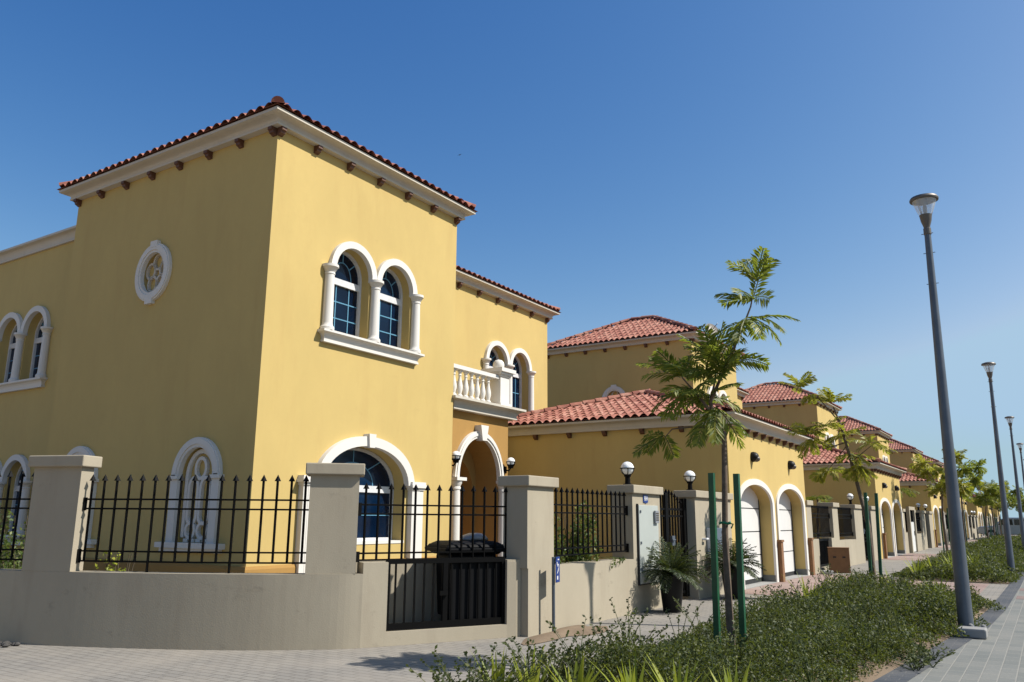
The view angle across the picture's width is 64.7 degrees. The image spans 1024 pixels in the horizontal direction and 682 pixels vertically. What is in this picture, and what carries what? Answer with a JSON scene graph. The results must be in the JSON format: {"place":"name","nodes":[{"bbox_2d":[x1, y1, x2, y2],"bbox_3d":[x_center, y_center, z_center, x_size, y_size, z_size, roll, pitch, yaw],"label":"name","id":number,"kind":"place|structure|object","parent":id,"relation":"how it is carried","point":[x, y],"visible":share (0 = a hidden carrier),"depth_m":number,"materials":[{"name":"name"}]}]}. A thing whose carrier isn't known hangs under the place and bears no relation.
{"place":"outdoors","nodes":[
{"label":"outdoors","id":0,"kind":"place"},
{"bbox_2d":[0,641,19,647],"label":"gravel","id":1,"kind":"structure","parent":0,"point":[5,644],"depth_m":8.85,"materials":[{"name":"grey gravel"}]},
{"bbox_2d":[427,540,504,619],"bbox_3d":[-0.588,3.009,10.166,0.858,0.968,0.674,7,-14,-28],"label":"waste bin","id":2,"kind":"object","parent":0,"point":[455,545],"visible":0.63,"depth_m":10.05,"materials":[{"name":"black plastic"}]},
{"bbox_2d":[459,533,487,540],"bbox_3d":[-0.446,2.503,10.345,0.352,0.096,0.413,-8,-15,32],"label":"rubbish bag","id":3,"kind":"object","parent":2,"relation":"on","point":[477,537],"visible":0.84,"depth_m":10.21,"materials":[{"name":"blue plastic"}]},
{"bbox_2d":[0,535,1015,681],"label":"pavement","id":4,"kind":"structure","parent":0,"point":[32,663],"depth_m":8.11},
{"bbox_2d":[0,503,27,568],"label":"shrub","id":5,"kind":"object","parent":4,"relation":"on","point":[6,544],"visible":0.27,"depth_m":10.07,"materials":[{"name":"green plant"}]},
{"bbox_2d":[95,552,136,571],"bbox_3d":[-4.840,3.031,9.748,0.552,0.998,0.476,-8,-15,32],"label":"shrub","id":6,"kind":"object","parent":4,"relation":"on","point":[115,563],"visible":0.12,"depth_m":9.77,"materials":[{"name":"green plant"}]},
{"bbox_2d":[0,455,732,649],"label":"boundary wall","id":7,"kind":"structure","parent":4,"relation":"on","point":[53,593],"depth_m":9.14,"materials":[{"name":"beige paint"}]},
{"bbox_2d":[386,557,504,630],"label":"bin gate","id":8,"kind":"structure","parent":7,"relation":"attached to","point":[477,591],"depth_m":9.65,"materials":[{"name":"black metal"}]},
{"bbox_2d":[601,556,625,568],"bbox_3d":[1.484,3.272,11.969,0.293,0.172,0.442,-8,-15,32],"label":"trailing plant","id":9,"kind":"object","parent":7,"relation":"hanging from","point":[622,559],"visible":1,"depth_m":11.94,"materials":[{"name":"green plant"}]},
{"bbox_2d":[620,462,634,484],"bbox_3d":[1.857,2.132,13.012,0.248,0.377,0.247,-8,-15,32],"label":"globe lamp","id":10,"kind":"object","parent":7,"relation":"on","point":[627,469],"visible":1,"depth_m":12.95,"materials":[{"name":"white glass"}]},
{"bbox_2d":[643,494,647,503],"bbox_3d":[2.157,2.555,13.059,0.016,0.145,0.180,-8,-15,32],"label":"number plate","id":11,"kind":"object","parent":7,"relation":"attached to","point":[645,499],"visible":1,"depth_m":13.04,"materials":[{"name":"blue paint"}]},
{"bbox_2d":[636,504,659,585],"bbox_3d":[2.193,3.243,12.940,0.050,1.240,0.805,-8,-15,32],"label":"utility cabinet","id":12,"kind":"object","parent":7,"relation":"attached to","point":[647,532],"visible":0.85,"depth_m":12.82,"materials":[{"name":"metal"}]},
{"bbox_2d":[654,511,658,522],"bbox_3d":[2.366,2.875,13.216,0.036,0.200,0.140,-8,-15,32],"label":"intercom","id":13,"kind":"object","parent":12,"relation":"attached to","point":[656,516],"visible":1,"depth_m":13.18,"materials":[{"name":"silver metal"}]},
{"bbox_2d":[659,489,689,596],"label":"pedestrian gate","id":14,"kind":"structure","parent":7,"relation":"attached to","point":[665,512],"depth_m":14.48,"materials":[{"name":"black metal"}]},
{"bbox_2d":[683,471,695,489],"bbox_3d":[3.355,2.635,15.262,0.248,0.377,0.247,-8,-15,32],"label":"globe lamp","id":15,"kind":"object","parent":7,"relation":"on","point":[689,477],"visible":0.98,"depth_m":15.21,"materials":[{"name":"white glass"}]},
{"bbox_2d":[706,528,722,557],"bbox_3d":[3.855,3.826,15.335,0.152,0.550,0.500,-8,-15,32],"label":"meter box","id":16,"kind":"object","parent":7,"relation":"attached to","point":[719,533],"visible":0.25,"depth_m":15.23,"materials":[{"name":"white paint"}]},
{"bbox_2d":[0,96,815,588],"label":"villa","id":17,"kind":"object","parent":4,"relation":"on","point":[274,288],"visible":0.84,"depth_m":13.66,"materials":[{"name":"paint"}]},
{"bbox_2d":[0,454,32,544],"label":"window","id":18,"kind":"structure","parent":17,"relation":"in","point":[4,470],"depth_m":16.09,"materials":[{"name":"white glass"}]},
{"bbox_2d":[0,306,52,393],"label":"window","id":19,"kind":"structure","parent":17,"relation":"in","point":[37,378],"depth_m":16.94,"materials":[{"name":"white glass"}]},
{"bbox_2d":[67,446,98,547],"bbox_3d":[-7.243,2.563,13.389,1.480,1.640,0.120,-8,-15,32],"label":"blind window","id":20,"kind":"structure","parent":17,"relation":"in","point":[79,450],"depth_m":13.13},
{"bbox_2d":[154,437,224,553],"bbox_3d":[-4.591,2.219,11.743,1.480,1.640,0.188,-8,-15,32],"label":"blind window","id":21,"kind":"structure","parent":17,"relation":"in","point":[209,447],"depth_m":11.79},
{"bbox_2d":[294,434,426,572],"bbox_3d":[-2.434,2.853,12.891,0.448,2.720,2.850,-8,-15,32],"label":"window","id":22,"kind":"structure","parent":17,"relation":"in","point":[377,471],"depth_m":13.46,"materials":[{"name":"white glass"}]},
{"bbox_2d":[317,241,424,364],"bbox_3d":[-2.362,-0.647,13.650,0.419,1.775,2.430,-8,-15,32],"label":"window","id":23,"kind":"structure","parent":17,"relation":"in","point":[340,326],"depth_m":13.56,"materials":[{"name":"white glass"}]},
{"bbox_2d":[452,451,460,465],"bbox_3d":[-1.075,2.222,15.151,0.266,0.320,0.206,-8,-15,32],"label":"wall lantern","id":24,"kind":"object","parent":17,"relation":"attached to","point":[456,456],"depth_m":15.08,"materials":[{"name":"white glass"}]},
{"bbox_2d":[481,341,535,424],"bbox_3d":[-0.132,1.074,20.341,0.419,1.980,2.345,-8,-15,32],"label":"window","id":25,"kind":"structure","parent":17,"relation":"in","point":[512,362],"depth_m":20.96,"materials":[{"name":"white glass"}]},
{"bbox_2d":[503,457,514,472],"bbox_3d":[-0.051,2.567,16.689,0.266,0.320,0.206,-8,-15,32],"label":"wall lantern","id":26,"kind":"object","parent":17,"relation":"attached to","point":[510,461],"depth_m":16.63,"materials":[{"name":"white glass"}]},
{"bbox_2d":[750,452,759,461],"bbox_3d":[5.449,2.588,18.071,0.185,0.230,0.230,-8,-15,32],"label":"wall light","id":27,"kind":"object","parent":17,"relation":"attached to","point":[754,457],"visible":1,"depth_m":18.01,"materials":[{"name":"black metal"}]},
{"bbox_2d":[741,487,776,588],"bbox_3d":[5.293,4.263,17.959,0.390,2.238,2.400,-8,-15,32],"label":"garage door","id":28,"kind":"structure","parent":17,"relation":"in","point":[750,509],"depth_m":18.46,"materials":[{"name":"metal"}]},
{"bbox_2d":[788,461,795,469],"bbox_3d":[7.159,3.163,20.640,0.185,0.230,0.230,-8,-15,32],"label":"wall light","id":29,"kind":"object","parent":17,"relation":"attached to","point":[791,465],"visible":1,"depth_m":20.58,"materials":[{"name":"black metal"}]},
{"bbox_2d":[779,492,807,579],"bbox_3d":[6.878,4.796,20.340,0.390,2.238,2.400,-8,-15,32],"label":"garage door","id":30,"kind":"structure","parent":17,"relation":"in","point":[785,508],"depth_m":20.89,"materials":[{"name":"metal"}]},
{"bbox_2d":[552,557,559,631],"bbox_3d":[0.564,3.181,10.118,0.065,0.930,0.180,-8,-15,32],"label":"marker post","id":31,"kind":"object","parent":4,"relation":"on","point":[556,569],"visible":0.94,"depth_m":10.10,"materials":[{"name":"metal"}]},
{"bbox_2d":[554,514,568,563],"bbox_3d":[0.333,3.083,11.136,0.755,1.560,1.014,-8,-15,32],"label":"shrub","id":32,"kind":"object","parent":4,"relation":"on","point":[559,535],"visible":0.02,"depth_m":11.33,"materials":[{"name":"green plant"}]},
{"bbox_2d":[554,499,603,562],"bbox_3d":[0.894,3.227,12.086,0.782,1.692,0.962,3,-13,-10],"label":"shrub","id":33,"kind":"object","parent":4,"relation":"on","point":[574,558],"visible":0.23,"depth_m":11.96,"materials":[{"name":"green plant"}]},
{"bbox_2d":[641,537,711,612],"bbox_3d":[2.485,3.643,12.644,1.205,1.134,1.180,-8,-15,32],"label":"potted cycad","id":34,"kind":"object","parent":4,"relation":"on","point":[671,574],"visible":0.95,"depth_m":12.49,"materials":[{"name":"green plant"}]},
{"bbox_2d":[547,315,906,558],"bbox_3d":[2.909,4.992,36.596,25.049,8.773,15.986,-8,-15,32],"label":"villa","id":35,"kind":"object","parent":4,"relation":"on","point":[601,362],"visible":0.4,"depth_m":28.70,"materials":[{"name":"paint"}]},
{"bbox_2d":[706,323,718,333],"bbox_3d":[7.098,-0.231,28.537,0.443,0.855,0.430,-5,-14,25],"label":"satellite dish","id":36,"kind":"object","parent":35,"relation":"on","point":[713,326],"visible":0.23,"depth_m":28.70,"materials":[{"name":"metal"}]},
{"bbox_2d":[707,386,727,402],"bbox_3d":[7.085,1.897,27.866,0.095,0.530,2.120,-8,-15,32],"label":"window","id":37,"kind":"structure","parent":35,"relation":"in","point":[722,392],"depth_m":28.03,"materials":[{"name":"white glass"}]},
{"bbox_2d":[881,507,893,557],"bbox_3d":[14.691,7.423,32.074,0.390,2.238,2.400,-8,-15,32],"label":"garage door","id":38,"kind":"structure","parent":35,"relation":"in","point":[881,507],"depth_m":33.03,"materials":[{"name":"metal"}]},
{"bbox_2d":[893,510,902,555],"bbox_3d":[16.276,7.956,34.456,0.390,2.238,2.400,-8,-15,32],"label":"garage door","id":39,"kind":"structure","parent":35,"relation":"in","point":[893,510],"depth_m":35.34,"materials":[{"name":"metal"}]},
{"bbox_2d":[701,538,766,598],"bbox_3d":[4.029,4.157,14.859,1.159,1.102,1.171,-8,-15,32],"label":"potted cycad","id":40,"kind":"object","parent":4,"relation":"on","point":[733,565],"visible":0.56,"depth_m":14.71,"materials":[{"name":"green plant"}]},
{"bbox_2d":[604,605,988,681],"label":"planting bed","id":41,"kind":"object","parent":4,"relation":"on","point":[874,676],"visible":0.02,"depth_m":7.73,"materials":[{"name":"brown soil"}]},
{"bbox_2d":[470,647,523,681],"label":"strap leaved plant","id":42,"kind":"object","parent":41,"relation":"on","point":[496,675],"visible":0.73,"depth_m":6.01,"materials":[{"name":"green plant"}]},
{"bbox_2d":[488,644,557,681],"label":"strap leaved plant","id":43,"kind":"object","parent":41,"relation":"on","point":[531,679],"visible":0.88,"depth_m":6.17,"materials":[{"name":"green plant"}]},
{"bbox_2d":[533,650,606,681],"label":"strap leaved plant","id":44,"kind":"object","parent":41,"relation":"on","point":[580,676],"visible":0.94,"depth_m":5.93,"materials":[{"name":"green plant"}]},
{"bbox_2d":[584,651,650,681],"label":"strap leaved plant","id":45,"kind":"object","parent":41,"relation":"on","point":[632,677],"visible":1,"depth_m":5.95,"materials":[{"name":"green plant"}]},
{"bbox_2d":[406,563,955,681],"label":"sprigs","id":46,"kind":"object","parent":41,"relation":"on","point":[926,660],"visible":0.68,"depth_m":6.96,"materials":[{"name":"green plant"}]},
{"bbox_2d":[640,652,724,681],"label":"strap leaved plant","id":47,"kind":"object","parent":41,"relation":"on","point":[677,679],"visible":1,"depth_m":5.89,"materials":[{"name":"green plant"}]},
{"bbox_2d":[708,473,720,665],"bbox_3d":[1.908,2.173,7.604,0.077,1.840,0.072,-8,-15,32],"label":"tree stake","id":48,"kind":"object","parent":41,"relation":"on","point":[714,557],"visible":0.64,"depth_m":7.61,"materials":[{"name":"green paint"}]},
{"bbox_2d":[632,246,800,649],"bbox_3d":[1.999,1.126,7.929,1.294,4.026,1.385,6,-14,-24],"label":"young tree","id":49,"kind":"object","parent":41,"relation":"on","point":[710,350],"visible":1,"depth_m":8.02,"materials":[{"name":"green plant"}]},
{"bbox_2d":[708,660,750,681],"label":"strap leaved plant","id":50,"kind":"object","parent":41,"relation":"on","point":[729,679],"visible":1,"depth_m":5.82,"materials":[{"name":"green plant"}]},
{"bbox_2d":[547,591,932,681],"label":"ground cover","id":51,"kind":"object","parent":41,"relation":"on","point":[836,634],"visible":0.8,"depth_m":7.04,"materials":[{"name":"green plant"}]},
{"bbox_2d":[733,474,746,665],"bbox_3d":[2.150,2.179,7.613,0.072,1.835,0.052,-8,-15,32],"label":"tree stake","id":52,"kind":"object","parent":41,"relation":"on","point":[739,556],"visible":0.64,"depth_m":7.62,"materials":[{"name":"green paint"}]},
{"bbox_2d":[789,571,824,597],"bbox_3d":[4.647,3.898,12.592,0.722,0.583,0.616,-8,-15,32],"label":"strap leaved plant","id":53,"kind":"object","parent":41,"relation":"on","point":[807,587],"visible":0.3,"depth_m":12.65,"materials":[{"name":"green plant"}]},
{"bbox_2d":[778,371,897,586],"bbox_3d":[6.148,2.600,15.125,2.010,4.286,0.959,-8,-15,32],"label":"young tree","id":54,"kind":"object","parent":41,"relation":"on","point":[820,475],"visible":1,"depth_m":15.32,"materials":[{"name":"green plant"}]},
{"bbox_2d":[863,492,871,573],"bbox_3d":[6.390,3.680,14.481,0.071,1.900,0.174,0,-12,4],"label":"tree stake","id":55,"kind":"object","parent":41,"relation":"on","point":[867,532],"visible":0.64,"depth_m":14.50,"materials":[{"name":"green paint"}]},
{"bbox_2d":[734,567,1005,647],"bbox_3d":[5.442,3.753,11.993,3.020,0.651,6.376,-8,-15,32],"label":"ground cover","id":56,"kind":"object","parent":41,"relation":"on","point":[939,608],"visible":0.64,"depth_m":10.58,"materials":[{"name":"green plant"}]},
{"bbox_2d":[874,493,882,577],"bbox_3d":[6.674,3.731,14.701,0.175,1.900,0.068,9,-15,-34],"label":"tree stake","id":57,"kind":"object","parent":41,"relation":"on","point":[878,534],"visible":0.64,"depth_m":14.73,"materials":[{"name":"green paint"}]},
{"bbox_2d":[915,572,947,590],"bbox_3d":[6.902,4.072,13.250,0.641,0.554,0.575,-1,-12,4],"label":"strap leaved plant","id":58,"kind":"object","parent":41,"relation":"on","point":[934,583],"visible":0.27,"depth_m":13.38,"materials":[{"name":"green plant"}]},
{"bbox_2d":[805,494,831,538],"bbox_3d":[9.922,6.078,26.078,1.114,2.237,1.063,12,-17,-42],"label":"garden tree","id":59,"kind":"object","parent":4,"relation":"on","point":[812,498],"visible":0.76,"depth_m":26.11,"materials":[{"name":"green plant"}]},
{"bbox_2d":[827,547,850,572],"bbox_3d":[9.050,6.057,22.375,0.560,0.675,0.440,-4,-13,19],"label":"carton","id":60,"kind":"object","parent":4,"relation":"on","point":[839,559],"visible":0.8,"depth_m":22.19,"materials":[{"name":"cardboard"}]},
{"bbox_2d":[805,500,877,573],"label":"boundary wall","id":61,"kind":"structure","parent":4,"relation":"on","point":[830,533],"depth_m":24.71,"materials":[{"name":"beige paint"}]},
{"bbox_2d":[846,493,853,503],"bbox_3d":[11.500,5.374,27.496,0.248,0.377,0.247,-8,-15,32],"label":"globe lamp","id":62,"kind":"object","parent":61,"relation":"on","point":[849,496],"visible":0.98,"depth_m":27.45,"materials":[{"name":"white glass"}]},
{"bbox_2d":[862,512,867,558],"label":"pedestrian gate","id":63,"kind":"structure","parent":61,"relation":"attached to","point":[865,538],"depth_m":29.04,"materials":[{"name":"metal"}]},
{"bbox_2d":[742,382,945,546],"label":"villa","id":64,"kind":"object","parent":4,"relation":"on","point":[779,402],"visible":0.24,"depth_m":42.28,"materials":[{"name":"paint"}]},
{"bbox_2d":[825,432,836,447],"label":"window","id":65,"kind":"structure","parent":64,"relation":"in","point":[826,433],"depth_m":41.81,"materials":[{"name":"white glass"}]},
{"bbox_2d":[836,416,969,539],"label":"villa","id":66,"kind":"object","parent":4,"relation":"on","point":[870,430],"visible":0.18,"depth_m":55.61,"materials":[{"name":"paint"}]},
{"bbox_2d":[900,487,919,499],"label":"garden tree","id":67,"kind":"object","parent":4,"relation":"on","point":[906,491],"visible":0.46,"depth_m":40.62,"materials":[{"name":"green plant"}]},
{"bbox_2d":[902,509,934,553],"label":"boundary wall","id":68,"kind":"structure","parent":4,"relation":"on","point":[922,533],"depth_m":41.03,"materials":[{"name":"beige concrete"}]},
{"bbox_2d":[905,506,918,552],"bbox_3d":[18.457,8.688,37.288,0.138,2.050,1.920,-8,-15,32],"label":"service door","id":69,"kind":"structure","parent":68,"relation":"attached to","point":[912,532],"depth_m":37.19,"materials":[{"name":"metal"}]},
{"bbox_2d":[911,522,915,551],"bbox_3d":[18.437,9.012,37.229,0.040,1.330,1.400,-8,-15,32],"label":"door leaf","id":70,"kind":"structure","parent":69,"relation":"in","point":[912,523],"depth_m":37.40,"materials":[{"name":"white"}]},
{"bbox_2d":[888,438,984,536],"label":"villa","id":71,"kind":"object","parent":4,"relation":"on","point":[903,455],"visible":0.12,"depth_m":69.45,"materials":[{"name":"paint"}]},
{"bbox_2d":[944,513,949,543],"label":"boundary wall","id":72,"kind":"structure","parent":4,"relation":"on","point":[947,529],"depth_m":50.64,"materials":[{"name":"beige concrete"}]},
{"bbox_2d":[946,508,950,547],"bbox_3d":[18.390,8.014,33.988,0.052,1.950,0.052,-8,-15,32],"label":"tree stake","id":73,"kind":"object","parent":4,"relation":"on","point":[948,525],"visible":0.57,"depth_m":34.03,"materials":[{"name":"green paint"}]},
{"bbox_2d":[921,454,992,525],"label":"villa","id":74,"kind":"object","parent":4,"relation":"on","point":[938,463],"visible":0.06,"depth_m":84.35,"materials":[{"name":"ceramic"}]},
{"bbox_2d":[934,459,986,541],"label":"young tree","id":75,"kind":"object","parent":4,"relation":"on","point":[969,470],"visible":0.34,"depth_m":40.51,"materials":[{"name":"green plant"}]},
{"bbox_2d":[901,562,1023,583],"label":"planting bed","id":76,"kind":"object","parent":4,"relation":"on","point":[979,581],"visible":0.02,"depth_m":19.24,"materials":[{"name":"brown soil"}]},
{"bbox_2d":[902,555,928,571],"bbox_3d":[10.030,5.560,20.037,0.601,0.596,0.896,11,-16,-40],"label":"strap leaved plant","id":77,"kind":"object","parent":76,"relation":"on","point":[918,568],"visible":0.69,"depth_m":20.02,"materials":[{"name":"green plant"}]},
{"bbox_2d":[909,449,973,550],"bbox_3d":[18.163,6.701,34.112,2.198,4.569,2.292,11,-16,-39],"label":"young tree","id":78,"kind":"object","parent":76,"relation":"on","point":[922,469],"visible":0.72,"depth_m":34.20,"materials":[{"name":"green plant"}]},
{"bbox_2d":[889,544,1023,582],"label":"ground cover","id":79,"kind":"object","parent":76,"relation":"on","point":[991,565],"visible":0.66,"depth_m":20.48,"materials":[{"name":"green plant"}]},
{"bbox_2d":[981,362,1014,570],"bbox_3d":[13.851,3.517,22.937,0.400,5.942,0.376,-8,-15,32],"label":"street lamp","id":80,"kind":"object","parent":76,"relation":"on","point":[1008,542],"visible":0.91,"depth_m":22.80,"materials":[{"name":"metal"}]},
{"bbox_2d":[942,465,999,520],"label":"villa","id":81,"kind":"object","parent":4,"relation":"on","point":[995,511],"depth_m":101.57,"materials":[{"name":"paint"}]},
{"bbox_2d":[993,492,1016,511],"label":"young tree","id":82,"kind":"object","parent":4,"relation":"on","point":[1009,505],"visible":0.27,"depth_m":80.44,"materials":[{"name":"green plant"}]},
{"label":"planting bed","id":83,"kind":"structure","parent":4,"relation":"on","visible":0},
{"bbox_2d":[949,537,1023,551],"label":"ground cover","id":84,"kind":"object","parent":83,"relation":"on","point":[986,543],"visible":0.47,"depth_m":37.74,"materials":[{"name":"green plant"}]},
{"bbox_2d":[1005,416,1023,551],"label":"street lamp","id":85,"kind":"object","parent":83,"relation":"on","point":[1021,521],"visible":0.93,"depth_m":34.91,"materials":[{"name":"metal"}]},
{"bbox_2d":[1016,443,1023,485],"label":"street lamp","id":86,"kind":"object","parent":83,"relation":"on","point":[1020,448],"visible":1,"depth_m":47.38,"materials":[{"name":"metal"}]},
{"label":"planting bed","id":87,"kind":"structure","parent":4,"relation":"on","visible":0},
{"bbox_2d":[966,472,1006,537],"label":"young tree","id":88,"kind":"object","parent":87,"relation":"on","point":[975,479],"visible":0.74,"depth_m":49.86,"materials":[{"name":"green plant"}]},
{"bbox_2d":[970,476,1009,534],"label":"young tree","id":89,"kind":"object","parent":87,"relation":"on","point":[1006,488],"visible":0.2,"depth_m":55.31,"materials":[{"name":"green plant"}]},
{"bbox_2d":[976,480,1013,534],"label":"young tree","id":90,"kind":"object","parent":87,"relation":"on","point":[1008,496],"visible":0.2,"depth_m":61.49,"materials":[{"name":"green plant"}]},
{"bbox_2d":[984,533,1020,540],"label":"ground cover","id":91,"kind":"object","parent":87,"relation":"on","point":[1017,537],"visible":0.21,"depth_m":51.07,"materials":[{"name":"green plant"}]},
{"bbox_2d":[0,0,1023,518],"label":"sky","id":92,"kind":"structure","parent":0,"point":[614,159],"materials":[{"name":"blue"}]},
{"bbox_2d":[521,625,608,644],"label":"spilt sand","id":93,"kind":"structure","parent":0,"point":[547,636],"depth_m":9.90,"materials":[{"name":"beige sand"}]},
{"bbox_2d":[745,574,886,595],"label":"driveway","id":94,"kind":"structure","parent":0,"point":[786,584],"depth_m":17.97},
{"bbox_2d":[777,540,785,581],"bbox_3d":[6.299,5.131,18.878,0.107,0.950,0.220,-8,-15,32],"label":"cardboard guard","id":95,"kind":"object","parent":94,"relation":"on","point":[781,561],"visible":1,"depth_m":18.83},
{"bbox_2d":[808,538,814,574],"bbox_3d":[7.890,5.666,21.268,0.107,0.950,0.220,-8,-15,32],"label":"cardboard guard","id":96,"kind":"object","parent":94,"relation":"on","point":[811,555],"visible":0.93,"depth_m":21.22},
{"bbox_2d":[882,553,934,560],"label":"driveway","id":97,"kind":"structure","parent":0,"point":[910,556],"depth_m":31.80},
{"bbox_2d":[882,533,887,558],"bbox_3d":[14.199,7.787,30.744,0.107,0.950,0.220,-8,-15,32],"label":"cardboard guard","id":98,"kind":"object","parent":97,"relation":"on","point":[885,546],"visible":1,"depth_m":30.68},
{"bbox_2d":[939,508,944,551],"bbox_3d":[18.063,8.007,33.963,0.052,1.950,0.052,-8,-15,32],"label":"tree stake","id":99,"kind":"object","parent":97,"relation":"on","point":[941,529],"visible":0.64,"depth_m":33.96,"materials":[{"name":"green paint"}]},
{"bbox_2d":[884,581,988,593],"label":"crossing path","id":100,"kind":"structure","parent":0,"point":[981,586],"depth_m":18.07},
{"bbox_2d":[873,572,1023,681],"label":"walkway border","id":101,"kind":"object","parent":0,"point":[953,642],"visible":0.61,"depth_m":9.52,"materials":[{"name":"grey concrete"}]},
{"bbox_2d":[909,193,974,633],"bbox_3d":[5.843,0.825,10.908,0.400,5.942,0.376,-8,-15,32],"label":"street lamp","id":102,"kind":"object","parent":101,"relation":"on","point":[962,592],"visible":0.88,"depth_m":10.75,"materials":[{"name":"metal"}]},
{"bbox_2d":[957,626,987,638],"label":"concrete kerb block","id":103,"kind":"structure","parent":101,"relation":"on","point":[977,632],"depth_m":9.89,"materials":[{"name":"white concrete"}]},
{"bbox_2d":[907,580,1023,681],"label":"walkway","id":104,"kind":"structure","parent":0,"point":[997,655],"depth_m":8.47,"materials":[{"name":"grey brick"}]},
{"bbox_2d":[977,517,1023,536],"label":"parked car","id":105,"kind":"object","parent":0,"point":[1014,526],"visible":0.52,"depth_m":65.38,"materials":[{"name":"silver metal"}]},
{"label":"driveway","id":106,"kind":"structure","parent":0,"visible":0},
{"bbox_2d":[934,530,937,546],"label":"cardboard guard","id":107,"kind":"object","parent":106,"relation":"on","point":[936,540],"visible":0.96,"depth_m":44.45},
{"label":"cross road","id":108,"kind":"structure","parent":0,"visible":0},
{"bbox_2d":[968,515,979,538],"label":"boundary wall","id":109,"kind":"structure","parent":108,"relation":"on","point":[973,523],"depth_m":68.50,"materials":[{"name":"beige concrete"}]},
{"bbox_2d":[1009,485,1023,510],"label":"young tree","id":110,"kind":"object","parent":108,"relation":"on","point":[1015,495],"visible":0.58,"depth_m":70.54,"materials":[{"name":"green plant"}]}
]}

